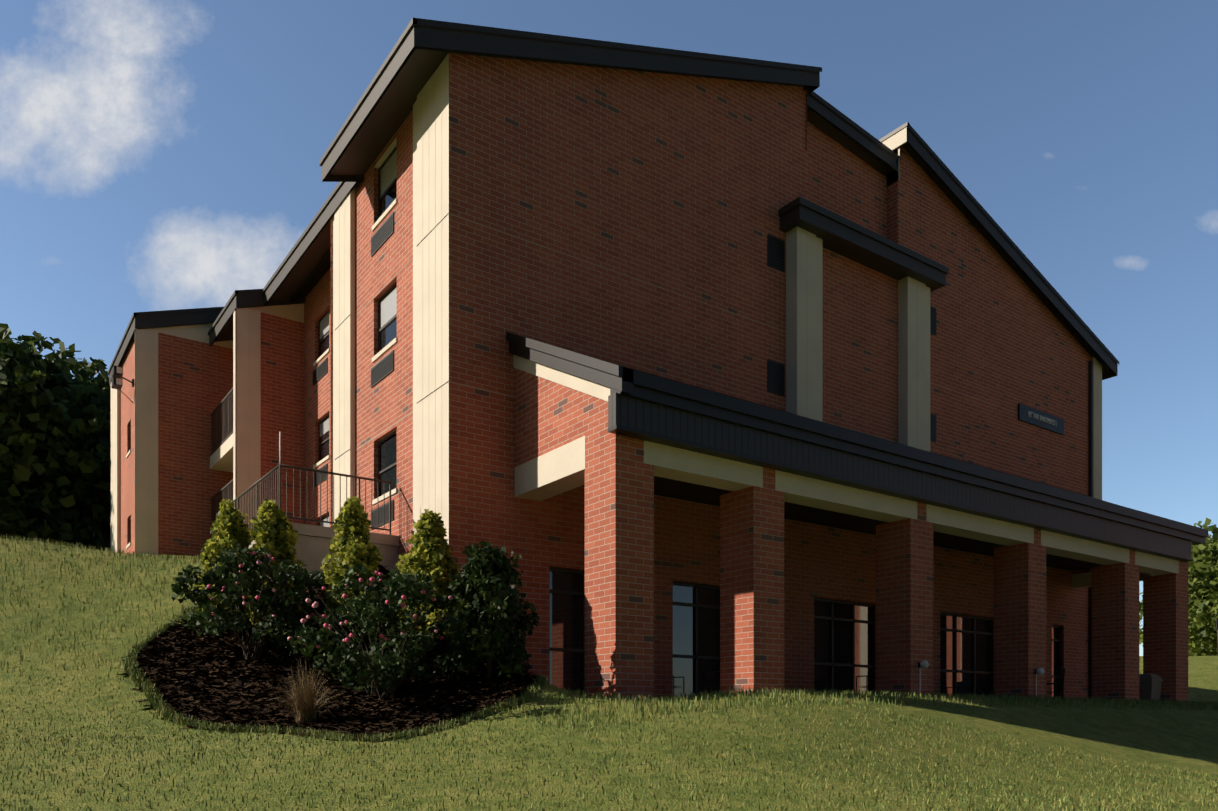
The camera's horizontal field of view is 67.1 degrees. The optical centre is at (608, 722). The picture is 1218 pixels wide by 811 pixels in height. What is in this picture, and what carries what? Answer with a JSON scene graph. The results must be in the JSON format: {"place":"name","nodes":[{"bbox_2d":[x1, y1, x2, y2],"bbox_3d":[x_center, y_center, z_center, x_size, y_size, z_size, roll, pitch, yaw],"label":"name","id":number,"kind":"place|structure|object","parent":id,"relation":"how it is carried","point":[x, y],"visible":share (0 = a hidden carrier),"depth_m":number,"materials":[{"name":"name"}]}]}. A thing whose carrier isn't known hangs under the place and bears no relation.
{"place":"outdoors","nodes":[
{"label":"outdoors","id":0,"kind":"place"},
{"bbox_2d":[0,534,1217,810],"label":"lawn","id":1,"kind":"structure","parent":0,"point":[1178,738],"depth_m":11.69,"materials":[{"name":"green plant"}]},
{"bbox_2d":[12,330,86,385],"bbox_3d":[-27.393,-10.351,40.703,13.533,13.791,15.450,0,0,-36],"label":"tree","id":2,"kind":"object","parent":1,"relation":"on","point":[36,338],"visible":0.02,"depth_m":38.34,"materials":[{"name":"green plant"}]},
{"bbox_2d":[0,338,110,550],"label":"tree","id":3,"kind":"object","parent":1,"relation":"on","point":[91,427],"visible":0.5,"depth_m":33.62,"materials":[{"name":"green plant"}]},
{"bbox_2d":[0,323,110,548],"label":"tree","id":4,"kind":"object","parent":1,"relation":"on","point":[25,440],"visible":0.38,"depth_m":33.54,"materials":[{"name":"green plant"}]},
{"bbox_2d":[44,350,108,403],"bbox_3d":[-23.819,-9.881,43.025,13.365,11.922,14.596,0,0,-36],"label":"tree","id":5,"kind":"object","parent":1,"relation":"on","point":[71,355],"depth_m":39.14,"materials":[{"name":"green plant"}]},
{"bbox_2d":[216,432,398,579],"bbox_3d":[-7.367,-2.539,21.513,3.320,5.600,9.150,0,0,-36],"label":"entry landing","id":6,"kind":"object","parent":1,"relation":"on","point":[312,546],"visible":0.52,"depth_m":17.40,"materials":[{"name":"concrete"}]},
{"bbox_2d":[119,565,553,741],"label":"mulch chips","id":7,"kind":"object","parent":1,"relation":"on","point":[401,719],"visible":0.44,"depth_m":13.49,"materials":[{"name":"brown wood"}]},
{"bbox_2d":[193,499,252,618],"bbox_3d":[-6.621,-2.764,16.046,1.257,2.278,1.287,0,0,-36],"label":"arborvitae shrub","id":8,"kind":"object","parent":7,"relation":"on","point":[229,530],"visible":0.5,"depth_m":15.85,"materials":[{"name":"green plant"}]},
{"bbox_2d":[169,544,326,659],"bbox_3d":[-5.776,-1.896,14.834,2.396,1.812,2.449,0,0,-36],"label":"rose bush","id":9,"kind":"object","parent":7,"relation":"on","point":[243,572],"visible":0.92,"depth_m":14.56,"materials":[{"name":"green plant"}]},
{"bbox_2d":[233,499,311,626],"bbox_3d":[-5.866,-2.665,15.984,1.279,2.426,1.306,0,0,20],"label":"arborvitae shrub","id":10,"kind":"object","parent":7,"relation":"on","point":[274,532],"visible":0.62,"depth_m":15.76,"materials":[{"name":"green plant"}]},
{"bbox_2d":[269,660,347,722],"bbox_3d":[-4.103,-0.440,12.511,1.232,0.910,1.318,0,0,-36],"label":"ornamental grass tuft","id":11,"kind":"object","parent":7,"relation":"on","point":[304,707],"visible":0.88,"depth_m":12.44,"materials":[{"name":"brown plant"}]},
{"bbox_2d":[287,563,466,699],"bbox_3d":[-3.303,-1.284,13.402,2.888,1.925,2.795,0,0,-36],"label":"rose bush","id":12,"kind":"object","parent":7,"relation":"on","point":[410,591],"visible":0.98,"depth_m":12.94,"materials":[{"name":"green plant"}]},
{"bbox_2d":[396,509,467,639],"bbox_3d":[-2.933,-2.303,14.931,1.201,2.291,1.237,0,0,24],"label":"arborvitae shrub","id":13,"kind":"object","parent":7,"relation":"on","point":[431,554],"visible":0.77,"depth_m":14.69,"materials":[{"name":"green plant"}]},
{"bbox_2d":[445,540,538,681],"bbox_3d":[-1.740,-1.637,13.683,1.290,2.116,1.525,0,0,-36],"label":"dark shrub","id":14,"kind":"object","parent":7,"relation":"on","point":[492,623],"visible":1,"depth_m":13.43,"materials":[{"name":"green plant"}]},
{"bbox_2d":[320,496,384,627],"bbox_3d":[-4.367,-2.619,15.604,1.270,2.436,1.128,0,0,31],"label":"arborvitae shrub","id":15,"kind":"object","parent":1,"relation":"on","point":[351,524],"visible":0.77,"depth_m":15.39,"materials":[{"name":"green plant"}]},
{"bbox_2d":[108,18,1118,698],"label":"apartment building","id":16,"kind":"structure","parent":1,"relation":"on","point":[778,236],"depth_m":20.27,"materials":[{"name":"brick"}]},
{"bbox_2d":[111,365,133,403],"bbox_3d":[-14.309,-9.930,27.093,0.578,0.899,0.501,0,0,-36],"label":"wall light","id":17,"kind":"object","parent":16,"relation":"attached to","point":[117,379],"visible":0.98,"depth_m":26.91,"materials":[{"name":"black metal"}]},
{"bbox_2d":[1018,403,1063,434],"bbox_3d":[12.786,-8.944,27.150,2.420,0.470,0.078,0,0,-36],"label":"building sign","id":18,"kind":"object","parent":16,"relation":"attached to","point":[1040,419],"visible":1,"depth_m":27.07,"materials":[{"name":"grey metal"}]},
{"bbox_2d":[506,332,1207,702],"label":"covered portico","id":19,"kind":"structure","parent":1,"relation":"on","point":[624,444],"depth_m":16.75,"materials":[{"name":"brick"}]},
{"bbox_2d":[856,675,875,692],"bbox_3d":[5.972,-0.924,20.834,0.835,1.092,0.528,0,0,43],"label":"rocking chair","id":20,"kind":"object","parent":19,"relation":"on","point":[866,676],"visible":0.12,"depth_m":20.89,"materials":[{"name":"white metal"}]},
{"bbox_2d":[1046,667,1064,697],"bbox_3d":[11.867,-0.924,24.792,0.528,1.092,0.835,0,0,-41],"label":"rocking chair","id":21,"kind":"object","parent":19,"relation":"on","point":[1059,680],"visible":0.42,"depth_m":24.57,"materials":[{"name":"black metal"}]},
{"bbox_2d":[1139,674,1162,700],"bbox_3d":[14.908,-0.864,25.518,0.620,0.950,0.620,0,0,-36],"label":"trash bin","id":22,"kind":"object","parent":19,"relation":"on","point":[1150,686],"visible":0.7,"depth_m":25.28,"materials":[{"name":"grey plastic"}]},
{"bbox_2d":[918,660,928,693],"bbox_3d":[6.389,-0.821,18.646,0.170,0.865,0.195,0,0,-36],"label":"path light","id":23,"kind":"object","parent":1,"relation":"on","point":[924,664],"depth_m":18.67,"materials":[{"name":"white paint"}]},
{"bbox_2d":[1035,668,1043,695],"bbox_3d":[9.922,-0.821,21.166,0.170,0.865,0.195,0,0,-36],"label":"path light","id":24,"kind":"object","parent":1,"relation":"on","point":[1039,671],"depth_m":21.20,"materials":[{"name":"white paint"}]},
{"bbox_2d":[1139,608,1188,654],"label":"tree","id":25,"kind":"object","parent":1,"relation":"on","point":[1140,632],"depth_m":80.43,"materials":[{"name":"green plant"}]},
{"bbox_2d":[1139,518,1217,655],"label":"tree","id":26,"kind":"object","parent":1,"relation":"on","point":[1202,606],"visible":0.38,"depth_m":58.59,"materials":[{"name":"green plant"}]},
{"bbox_2d":[1189,537,1214,655],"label":"tree","id":27,"kind":"object","parent":1,"relation":"on","point":[1197,652],"depth_m":73.41,"materials":[{"name":"green plant"}]},
{"bbox_2d":[1198,561,1217,590],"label":"tree","id":28,"kind":"object","parent":1,"relation":"on","point":[1207,578],"visible":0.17,"depth_m":58.37,"materials":[{"name":"green plant"}]},
{"bbox_2d":[1216,619,1217,655],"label":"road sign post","id":29,"kind":"object","parent":1,"relation":"on","point":[1217,634],"visible":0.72,"depth_m":52.84,"materials":[{"name":"grey metal"}]},
{"bbox_2d":[0,0,1217,655],"label":"sky","id":30,"kind":"structure","parent":0,"point":[156,155],"materials":[{"name":"blue"}]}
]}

